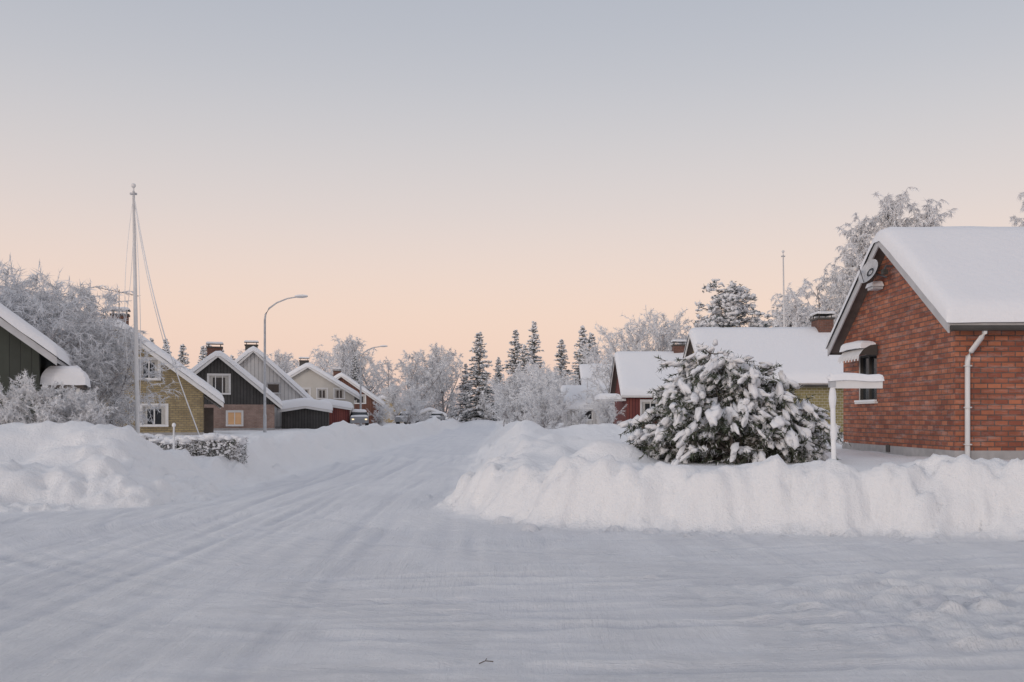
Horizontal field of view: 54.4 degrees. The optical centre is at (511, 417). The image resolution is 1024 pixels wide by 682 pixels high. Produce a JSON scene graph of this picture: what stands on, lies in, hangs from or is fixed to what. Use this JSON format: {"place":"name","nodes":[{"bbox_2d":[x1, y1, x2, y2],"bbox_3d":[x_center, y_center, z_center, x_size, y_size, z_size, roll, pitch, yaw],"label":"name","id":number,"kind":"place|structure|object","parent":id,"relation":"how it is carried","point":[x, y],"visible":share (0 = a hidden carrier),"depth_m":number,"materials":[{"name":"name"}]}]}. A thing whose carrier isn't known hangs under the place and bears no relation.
{"place":"outdoors","nodes":[
{"label":"outdoors","id":0,"kind":"place"},
{"bbox_2d":[0,416,1023,681],"bbox_3d":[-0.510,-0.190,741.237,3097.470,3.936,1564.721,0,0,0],"label":"snow covered ground","id":1,"kind":"structure","parent":0,"point":[434,548],"depth_m":11.80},
{"bbox_2d":[0,380,50,424],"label":"frosted bush","id":2,"kind":"object","parent":1,"relation":"on","point":[15,403],"visible":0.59,"depth_m":26.61,"materials":[{"name":"white plant"}]},
{"bbox_2d":[0,326,55,423],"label":"walls","id":3,"kind":"structure","parent":1,"relation":"on","point":[18,356],"depth_m":29.81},
{"bbox_2d":[0,317,67,365],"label":"roof","id":4,"kind":"structure","parent":3,"relation":"on","point":[24,338],"depth_m":29.59,"materials":[{"name":"white"}]},
{"bbox_2d":[0,303,72,365],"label":"roof snow","id":5,"kind":"structure","parent":3,"relation":"on","point":[28,329],"depth_m":29.61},
{"bbox_2d":[40,365,90,422],"bbox_3d":[-14.135,-0.163,31.585,1.300,2.925,2.500,0,0,-20],"label":"porch canopy","id":6,"kind":"object","parent":3,"relation":"attached to","point":[75,376],"visible":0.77,"depth_m":30.52,"materials":[{"name":"white"}]},
{"bbox_2d":[0,266,77,330],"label":"frosted deciduous tree","id":7,"kind":"object","parent":1,"relation":"on","point":[69,286],"visible":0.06,"depth_m":57.38,"materials":[{"name":"white plant"}]},
{"bbox_2d":[0,369,88,423],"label":"frosted bush","id":8,"kind":"object","parent":1,"relation":"on","point":[43,413],"visible":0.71,"depth_m":26.46,"materials":[{"name":"white plant"}]},
{"bbox_2d":[0,253,115,349],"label":"frosted bush","id":9,"kind":"object","parent":1,"relation":"on","point":[7,304],"visible":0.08,"depth_m":36.81,"materials":[{"name":"plant"}]},
{"bbox_2d":[31,381,106,423],"bbox_3d":[-12.129,-0.045,27.419,1.764,2.054,2.084,0,0,20],"label":"frosted bush","id":10,"kind":"object","parent":1,"relation":"on","point":[66,412],"visible":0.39,"depth_m":27.22,"materials":[{"name":"white plant"}]},
{"bbox_2d":[0,259,139,420],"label":"frosted bush","id":11,"kind":"object","parent":1,"relation":"on","point":[42,305],"visible":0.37,"depth_m":35.32,"materials":[{"name":"white plant"}]},
{"bbox_2d":[50,391,117,424],"bbox_3d":[-11.540,0.109,26.836,1.760,1.735,1.490,0,0,29],"label":"frosted bush","id":12,"kind":"object","parent":1,"relation":"on","point":[87,410],"visible":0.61,"depth_m":26.77,"materials":[{"name":"white plant"}]},
{"bbox_2d":[32,302,151,426],"bbox_3d":[-16.261,-1.288,36.151,5.526,5.678,5.957,0,0,16],"label":"frosted bush","id":13,"kind":"object","parent":1,"relation":"on","point":[96,356],"visible":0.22,"depth_m":36.10,"materials":[{"name":"white plant"}]},
{"bbox_2d":[54,310,185,428],"bbox_3d":[-15.353,-1.394,37.922,5.661,5.816,6.102,0,0,-24],"label":"frosted bush","id":14,"kind":"object","parent":1,"relation":"on","point":[122,384],"visible":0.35,"depth_m":37.54,"materials":[{"name":"white plant"}]},
{"bbox_2d":[122,183,199,434],"bbox_3d":[-12.330,-3.455,34.999,2.899,9.560,0.418,0,0,0],"label":"flagpole","id":15,"kind":"object","parent":1,"relation":"on","point":[136,367],"visible":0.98,"depth_m":34.95,"materials":[{"name":"metal"}]},
{"bbox_2d":[142,432,203,434],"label":"plinth","id":16,"kind":"structure","parent":1,"relation":"on","point":[182,433],"depth_m":49.65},
{"bbox_2d":[97,330,203,432],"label":"walls","id":17,"kind":"structure","parent":16,"relation":"on","point":[179,415],"depth_m":49.61,"materials":[{"name":"yellow brick"}]},
{"bbox_2d":[139,357,168,426],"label":"windows","id":18,"kind":"structure","parent":17,"relation":"attached to","point":[159,419],"depth_m":49.36,"materials":[{"name":"white glass"}]},
{"bbox_2d":[97,320,224,402],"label":"roof snow","id":19,"kind":"structure","parent":17,"relation":"on","point":[187,372],"depth_m":49.31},
{"bbox_2d":[116,329,223,408],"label":"roof","id":20,"kind":"structure","parent":17,"relation":"on","point":[214,400],"depth_m":49.44,"materials":[{"name":"white"}]},
{"bbox_2d":[96,287,213,432],"bbox_3d":[-18.445,-2.732,51.431,5.878,7.665,1.720,0,0,-20],"label":"tv antenna","id":21,"kind":"object","parent":16,"relation":"on","point":[208,420],"visible":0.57,"depth_m":51.51,"materials":[{"name":"metal"}]},
{"bbox_2d":[139,432,248,463],"bbox_3d":[-8.822,0.884,26.315,3.682,1.000,1.101,0,0,0],"label":"snowy clipped hedge","id":22,"kind":"object","parent":1,"relation":"on","point":[205,443],"visible":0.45,"depth_m":25.99,"materials":[{"name":"snow"}]},
{"bbox_2d":[214,428,274,429],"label":"plinth","id":23,"kind":"structure","parent":1,"relation":"on","point":[243,428],"depth_m":69.45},
{"bbox_2d":[196,358,273,427],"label":"walls","id":24,"kind":"structure","parent":23,"relation":"on","point":[245,396],"depth_m":69.43,"materials":[{"name":"wood"}]},
{"bbox_2d":[207,373,243,425],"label":"windows","id":25,"kind":"structure","parent":24,"relation":"attached to","point":[221,383],"depth_m":69.26,"materials":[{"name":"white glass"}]},
{"bbox_2d":[190,351,282,406],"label":"roof snow","id":26,"kind":"structure","parent":24,"relation":"on","point":[247,374],"depth_m":69.07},
{"bbox_2d":[194,356,281,408],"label":"roof","id":27,"kind":"structure","parent":24,"relation":"on","point":[277,404],"depth_m":69.06,"materials":[{"name":"white"}]},
{"bbox_2d":[263,294,307,432],"bbox_3d":[-13.198,-2.949,58.000,2.595,8.421,0.260,0,0,0],"label":"street lamp","id":28,"kind":"object","parent":1,"relation":"on","point":[264,393],"visible":0.99,"depth_m":57.95,"materials":[{"name":"metal"}]},
{"bbox_2d":[277,398,332,428],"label":"dark garage","id":29,"kind":"structure","parent":1,"relation":"on","point":[305,413],"depth_m":77.89,"materials":[{"name":"black paint"}]},
{"bbox_2d":[321,399,353,424],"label":"red garage","id":30,"kind":"structure","parent":1,"relation":"on","point":[341,411],"depth_m":93.07,"materials":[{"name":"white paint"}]},
{"bbox_2d":[313,334,378,390],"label":"frosted birch tree","id":31,"kind":"object","parent":1,"relation":"on","point":[354,345],"visible":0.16,"depth_m":173.19,"materials":[{"name":"white plant"}]},
{"bbox_2d":[149,338,560,419],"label":"distant tree line","id":32,"kind":"object","parent":1,"relation":"on","point":[282,363],"visible":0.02,"depth_m":153.71,"materials":[{"name":"white plant"}]},
{"bbox_2d":[350,409,368,425],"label":"parked car","id":33,"kind":"object","parent":1,"relation":"on","point":[359,416],"visible":0.9,"depth_m":93.07,"materials":[{"name":"paint"}]},
{"bbox_2d":[344,333,393,395],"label":"frosted birch tree","id":34,"kind":"object","parent":1,"relation":"on","point":[358,354],"visible":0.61,"depth_m":170.84,"materials":[{"name":"white plant"}]},
{"bbox_2d":[367,401,393,425],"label":"frosted shrub","id":35,"kind":"object","parent":1,"relation":"on","point":[382,412],"visible":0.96,"depth_m":95.81,"materials":[{"name":"white plant"}]},
{"bbox_2d":[378,380,412,422],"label":"frosted shrub","id":36,"kind":"object","parent":1,"relation":"on","point":[392,398],"visible":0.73,"depth_m":141.87,"materials":[{"name":"white plant"}]},
{"bbox_2d":[362,352,433,398],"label":"frosted birch tree","id":37,"kind":"object","parent":1,"relation":"on","point":[389,367],"visible":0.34,"depth_m":183.61,"materials":[{"name":"white plant"}]},
{"bbox_2d":[394,393,427,423],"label":"frosted shrub","id":38,"kind":"object","parent":1,"relation":"on","point":[412,410],"visible":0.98,"depth_m":117.83,"materials":[{"name":"white plant"}]},
{"bbox_2d":[397,382,435,421],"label":"frosted shrub","id":39,"kind":"object","parent":1,"relation":"on","point":[411,393],"visible":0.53,"depth_m":140.05,"materials":[{"name":"white plant"}]},
{"bbox_2d":[390,349,453,403],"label":"frosted birch tree","id":40,"kind":"object","parent":1,"relation":"on","point":[441,372],"visible":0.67,"depth_m":172.10,"materials":[{"name":"white plant"}]},
{"bbox_2d":[391,353,463,407],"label":"frosted birch tree","id":41,"kind":"object","parent":1,"relation":"on","point":[449,378],"visible":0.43,"depth_m":177.93,"materials":[{"name":"white plant"}]},
{"bbox_2d":[412,351,471,417],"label":"frosted birch tree","id":42,"kind":"object","parent":1,"relation":"on","point":[456,389],"visible":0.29,"depth_m":189.99,"materials":[{"name":"white plant"}]},
{"bbox_2d":[423,343,465,412],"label":"frosted birch tree","id":43,"kind":"object","parent":1,"relation":"on","point":[436,359],"visible":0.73,"depth_m":177.37,"materials":[{"name":"white plant"}]},
{"bbox_2d":[450,363,474,421],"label":"snowy spruce tree","id":44,"kind":"object","parent":1,"relation":"on","point":[465,372],"visible":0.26,"depth_m":183.71,"materials":[{"name":"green plant"}]},
{"bbox_2d":[450,332,499,422],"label":"snowy spruce tree","id":45,"kind":"object","parent":1,"relation":"on","point":[472,414],"visible":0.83,"depth_m":177.50,"materials":[{"name":"green plant"}]},
{"bbox_2d":[489,357,508,419],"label":"snowy spruce tree","id":46,"kind":"object","parent":1,"relation":"on","point":[498,369],"visible":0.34,"depth_m":189.73,"materials":[{"name":"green plant"}]},
{"bbox_2d":[485,377,522,426],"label":"frosted shrub","id":47,"kind":"object","parent":1,"relation":"on","point":[500,408],"visible":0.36,"depth_m":105.22,"materials":[{"name":"white plant"}]},
{"bbox_2d":[493,329,522,417],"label":"snowy spruce tree","id":48,"kind":"object","parent":1,"relation":"on","point":[513,363],"visible":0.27,"depth_m":179.63,"materials":[{"name":"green plant"}]},
{"bbox_2d":[487,363,544,424],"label":"frosted shrub","id":49,"kind":"object","parent":1,"relation":"on","point":[515,388],"visible":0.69,"depth_m":91.03,"materials":[{"name":"white plant"}]},
{"bbox_2d":[511,344,533,420],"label":"snowy spruce tree","id":50,"kind":"object","parent":1,"relation":"on","point":[524,359],"visible":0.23,"depth_m":171.82,"materials":[{"name":"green plant"}]},
{"bbox_2d":[512,321,545,418],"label":"snowy spruce tree","id":51,"kind":"object","parent":1,"relation":"on","point":[532,346],"visible":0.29,"depth_m":175.61,"materials":[{"name":"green plant"}]},
{"bbox_2d":[506,373,559,423],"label":"frosted shrub","id":52,"kind":"object","parent":1,"relation":"on","point":[540,388],"visible":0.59,"depth_m":65.54,"materials":[{"name":"white plant"}]},
{"bbox_2d":[517,364,570,423],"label":"frosted shrub","id":53,"kind":"object","parent":1,"relation":"on","point":[549,379],"visible":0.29,"depth_m":83.20,"materials":[{"name":"white plant"}]},
{"bbox_2d":[522,387,568,428],"bbox_3d":[1.888,-0.375,58.276,2.509,2.922,2.964,0,0,39],"label":"frosted shrub","id":54,"kind":"object","parent":1,"relation":"on","point":[541,412],"visible":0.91,"depth_m":58.18,"materials":[{"name":"white plant"}]},
{"bbox_2d":[526,361,585,424],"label":"frosted shrub","id":55,"kind":"object","parent":1,"relation":"on","point":[557,374],"visible":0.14,"depth_m":103.97,"materials":[{"name":"white plant"}]},
{"bbox_2d":[545,388,578,428],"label":"frosted shrub","id":56,"kind":"object","parent":1,"relation":"on","point":[557,417],"visible":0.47,"depth_m":72.02,"materials":[{"name":"white plant"}]},
{"bbox_2d":[553,339,572,419],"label":"snowy spruce tree","id":57,"kind":"object","parent":1,"relation":"on","point":[562,360],"visible":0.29,"depth_m":184.75,"materials":[{"name":"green plant"}]},
{"bbox_2d":[568,325,590,383],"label":"snowy spruce tree","id":58,"kind":"object","parent":1,"relation":"on","point":[581,332],"visible":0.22,"depth_m":181.81,"materials":[{"name":"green plant"}]},
{"bbox_2d":[570,405,589,424],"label":"frosted shrub","id":59,"kind":"object","parent":1,"relation":"on","point":[583,418],"visible":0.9,"depth_m":79.59,"materials":[{"name":"white plant"}]},
{"bbox_2d":[560,385,614,425],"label":"white garden shed","id":60,"kind":"structure","parent":1,"relation":"on","point":[574,390],"depth_m":85.60,"materials":[{"name":"paint"}]},
{"bbox_2d":[574,348,614,422],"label":"frosted shrub","id":61,"kind":"object","parent":1,"relation":"on","point":[597,368],"visible":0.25,"depth_m":84.48,"materials":[{"name":"white plant"}]},
{"bbox_2d":[574,339,617,363],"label":"frosted deciduous tree","id":62,"kind":"object","parent":1,"relation":"on","point":[592,354],"visible":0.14,"depth_m":116.49,"materials":[{"name":"white plant"}]},
{"bbox_2d":[591,394,624,423],"bbox_3d":[5.984,-0.272,62.108,2.195,2.556,2.593,0,0,-22],"label":"frosted shrub","id":63,"kind":"object","parent":1,"relation":"on","point":[606,409],"visible":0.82,"depth_m":61.97,"materials":[{"name":"white plant"}]},
{"bbox_2d":[594,393,625,424],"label":"porch","id":64,"kind":"object","parent":1,"relation":"on","point":[598,397],"visible":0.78,"depth_m":66.00,"materials":[{"name":"white paint"}]},
{"bbox_2d":[591,319,658,367],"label":"frosted deciduous tree","id":65,"kind":"object","parent":1,"relation":"on","point":[633,341],"visible":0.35,"depth_m":112.00,"materials":[{"name":"white plant"}]},
{"bbox_2d":[622,305,693,350],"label":"frosted deciduous tree","id":66,"kind":"object","parent":1,"relation":"on","point":[674,328],"visible":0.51,"depth_m":107.82,"materials":[{"name":"white plant"}]},
{"bbox_2d":[694,279,764,327],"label":"snowy pine tree","id":67,"kind":"object","parent":1,"relation":"on","point":[728,303],"visible":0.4,"depth_m":103.19,"materials":[{"name":"snow"}]},
{"bbox_2d":[618,339,850,465],"bbox_3d":[4.475,-0.116,20.889,4.662,3.110,3.779,0,0,-29],"label":"snow laden juniper bush","id":68,"kind":"object","parent":1,"relation":"on","point":[708,409],"visible":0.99,"depth_m":20.20,"materials":[{"name":"green plant"}]},
{"bbox_2d":[737,315,770,327],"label":"snowy pine tree","id":69,"kind":"object","parent":1,"relation":"on","point":[756,322],"visible":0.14,"depth_m":102.87,"materials":[{"name":"snow"}]},
{"bbox_2d":[761,304,805,326],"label":"snowy pine tree","id":70,"kind":"object","parent":1,"relation":"on","point":[773,315],"visible":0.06,"depth_m":99.91,"materials":[{"name":"white plant"}]},
{"bbox_2d":[766,281,815,326],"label":"frosted birch tree","id":71,"kind":"object","parent":1,"relation":"on","point":[789,308],"visible":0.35,"depth_m":69.93,"materials":[{"name":"white plant"}]},
{"bbox_2d":[797,261,854,322],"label":"frosted birch tree","id":72,"kind":"object","parent":1,"relation":"on","point":[826,280],"visible":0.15,"depth_m":73.65,"materials":[{"name":"white plant"}]},
{"bbox_2d":[805,242,868,325],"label":"frosted birch tree","id":73,"kind":"object","parent":1,"relation":"on","point":[850,260],"visible":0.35,"depth_m":71.24,"materials":[{"name":"white plant"}]},
{"bbox_2d":[812,212,879,323],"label":"frosted birch tree","id":74,"kind":"object","parent":1,"relation":"on","point":[861,239],"visible":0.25,"depth_m":74.07,"materials":[{"name":"white plant"}]},
{"bbox_2d":[827,373,884,458],"bbox_3d":[6.265,0.118,18.185,1.043,1.875,0.170,0,0,0],"label":"street name sign","id":75,"kind":"object","parent":1,"relation":"on","point":[847,380],"visible":1,"depth_m":18.16,"materials":[{"name":"white paint"}]},
{"bbox_2d":[861,187,928,236],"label":"frosted birch tree","id":76,"kind":"object","parent":1,"relation":"on","point":[893,208],"visible":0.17,"depth_m":73.05,"materials":[{"name":"white plant"}]},
{"bbox_2d":[891,199,958,226],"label":"frosted birch tree","id":77,"kind":"object","parent":1,"relation":"on","point":[930,217],"visible":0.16,"depth_m":72.76,"materials":[{"name":"white plant"}]},
{"bbox_2d":[842,442,1023,459],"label":"plinth","id":78,"kind":"structure","parent":1,"relation":"on","point":[927,452],"depth_m":22.98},
{"bbox_2d":[843,255,1023,450],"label":"walls","id":79,"kind":"structure","parent":78,"relation":"on","point":[922,352],"depth_m":23.05,"materials":[{"name":"red brick"}]},
{"bbox_2d":[838,341,876,363],"bbox_3d":[9.330,-1.778,26.925,0.500,0.576,1.650,0,0,0],"label":"awning","id":80,"kind":"object","parent":79,"relation":"attached to","point":[854,350],"depth_m":26.45,"materials":[{"name":"white paint"}]},
{"bbox_2d":[854,355,877,403],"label":"windows","id":81,"kind":"structure","parent":79,"relation":"attached to","point":[868,364],"depth_m":27.02,"materials":[{"name":"clear glass"}]},
{"bbox_2d":[853,259,886,282],"bbox_3d":[9.172,-3.752,25.539,0.773,0.622,0.540,0,0,32],"label":"satellite dish","id":82,"kind":"object","parent":79,"relation":"attached to","point":[867,271],"visible":1,"depth_m":25.56,"materials":[{"name":"metal"}]},
{"bbox_2d":[865,265,892,290],"bbox_3d":[9.435,-3.584,25.570,0.310,0.528,1.160,0,0,0],"label":"outdoor lamp","id":83,"kind":"object","parent":79,"relation":"attached to","point":[875,285],"visible":1,"depth_m":25.68,"materials":[{"name":"metal"}]},
{"bbox_2d":[827,241,1023,355],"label":"roof","id":84,"kind":"structure","parent":79,"relation":"on","point":[879,252],"depth_m":26.23,"materials":[{"name":"white"}]},
{"bbox_2d":[826,226,1023,348],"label":"roof snow","id":85,"kind":"structure","parent":84,"relation":"on","point":[961,274],"depth_m":22.97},
{"bbox_2d":[829,325,1023,354],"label":"gutter","id":86,"kind":"object","parent":84,"relation":"attached to","point":[986,327],"visible":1,"depth_m":21.11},
{"bbox_2d":[963,331,986,456],"bbox_3d":[9.939,-0.485,21.370,0.188,2.970,0.548,0,0,-30],"label":"downpipe","id":87,"kind":"object","parent":79,"relation":"attached to","point":[967,365],"visible":0.94,"depth_m":21.48,"materials":[{"name":"metal"}]},
{"bbox_3d":[17.985,1.225,53.900,16.030,0.950,7.460,0,0,0],"label":"plinth","id":88,"kind":"object","parent":1,"relation":"on","visible":0},
{"bbox_2d":[692,350,842,431],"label":"walls","id":89,"kind":"structure","parent":88,"relation":"on","point":[820,398],"depth_m":50.20,"materials":[{"name":"yellow brick"}]},
{"bbox_2d":[678,327,842,382],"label":"roof snow","id":90,"kind":"structure","parent":89,"relation":"on","point":[798,354],"depth_m":51.90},
{"bbox_2d":[809,313,834,332],"bbox_3d":[16.800,-4.270,53.900,0.960,2.640,1.460,0,0,0],"label":"chimney","id":91,"kind":"object","parent":90,"relation":"on","point":[820,323],"visible":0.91,"depth_m":53.25,"materials":[{"name":"brick"}]},
{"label":"plinth","id":92,"kind":"object","parent":1,"relation":"on","visible":0},
{"bbox_2d":[615,376,656,427],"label":"walls","id":93,"kind":"structure","parent":92,"relation":"on","point":[631,407],"depth_m":66.15,"materials":[{"name":"red paint"}]},
{"bbox_2d":[610,357,649,398],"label":"roof","id":94,"kind":"structure","parent":93,"relation":"on","point":[613,381],"depth_m":71.79,"materials":[{"name":"white"}]},
{"bbox_2d":[609,351,683,395],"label":"roof snow","id":95,"kind":"structure","parent":93,"relation":"on","point":[639,373],"depth_m":67.52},
{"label":"plinth","id":96,"kind":"object","parent":1,"relation":"on","visible":0},
{"bbox_2d":[239,352,302,425],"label":"walls","id":97,"kind":"structure","parent":96,"relation":"on","point":[252,364],"depth_m":82.31,"materials":[{"name":"white paint"}]},
{"bbox_2d":[238,351,305,397],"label":"roof","id":98,"kind":"structure","parent":97,"relation":"on","point":[276,371],"depth_m":82.01,"materials":[{"name":"white"}]},
{"bbox_2d":[234,346,312,398],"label":"roof snow","id":99,"kind":"structure","parent":97,"relation":"on","point":[278,369],"depth_m":82.09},
{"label":"plinth","id":100,"kind":"object","parent":1,"relation":"on","visible":0},
{"bbox_2d":[292,368,353,423],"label":"walls","id":101,"kind":"structure","parent":100,"relation":"on","point":[309,378],"depth_m":100.14,"materials":[{"name":"white paint"}]},
{"bbox_2d":[287,363,359,396],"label":"roof snow","id":102,"kind":"structure","parent":101,"relation":"on","point":[329,376],"depth_m":99.96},
{"bbox_2d":[304,388,344,398],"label":"windows","id":103,"kind":"structure","parent":101,"relation":"attached to","point":[322,393],"depth_m":100.41,"materials":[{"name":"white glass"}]},
{"bbox_2d":[290,367,359,400],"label":"roof","id":104,"kind":"structure","parent":101,"relation":"on","point":[356,397],"depth_m":100.01,"materials":[{"name":"white"}]},
{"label":"plinth","id":105,"kind":"object","parent":1,"relation":"on","visible":0},
{"bbox_2d":[338,377,379,423],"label":"walls","id":106,"kind":"structure","parent":105,"relation":"on","point":[369,405],"depth_m":120.49,"materials":[{"name":"red paint"}]},
{"bbox_2d":[334,373,384,404],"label":"roof snow","id":107,"kind":"structure","parent":106,"relation":"on","point":[363,388],"depth_m":120.00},
{"bbox_2d":[0,0,1023,413],"label":"sky","id":108,"kind":"structure","parent":0,"point":[445,173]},
{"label":"plinth","id":109,"kind":"object","parent":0,"visible":0},
{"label":"walls","id":110,"kind":"object","parent":109,"relation":"on","visible":0},
{"bbox_2d":[578,363,611,384],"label":"roof snow","id":111,"kind":"structure","parent":110,"relation":"on","point":[584,371],"depth_m":110.17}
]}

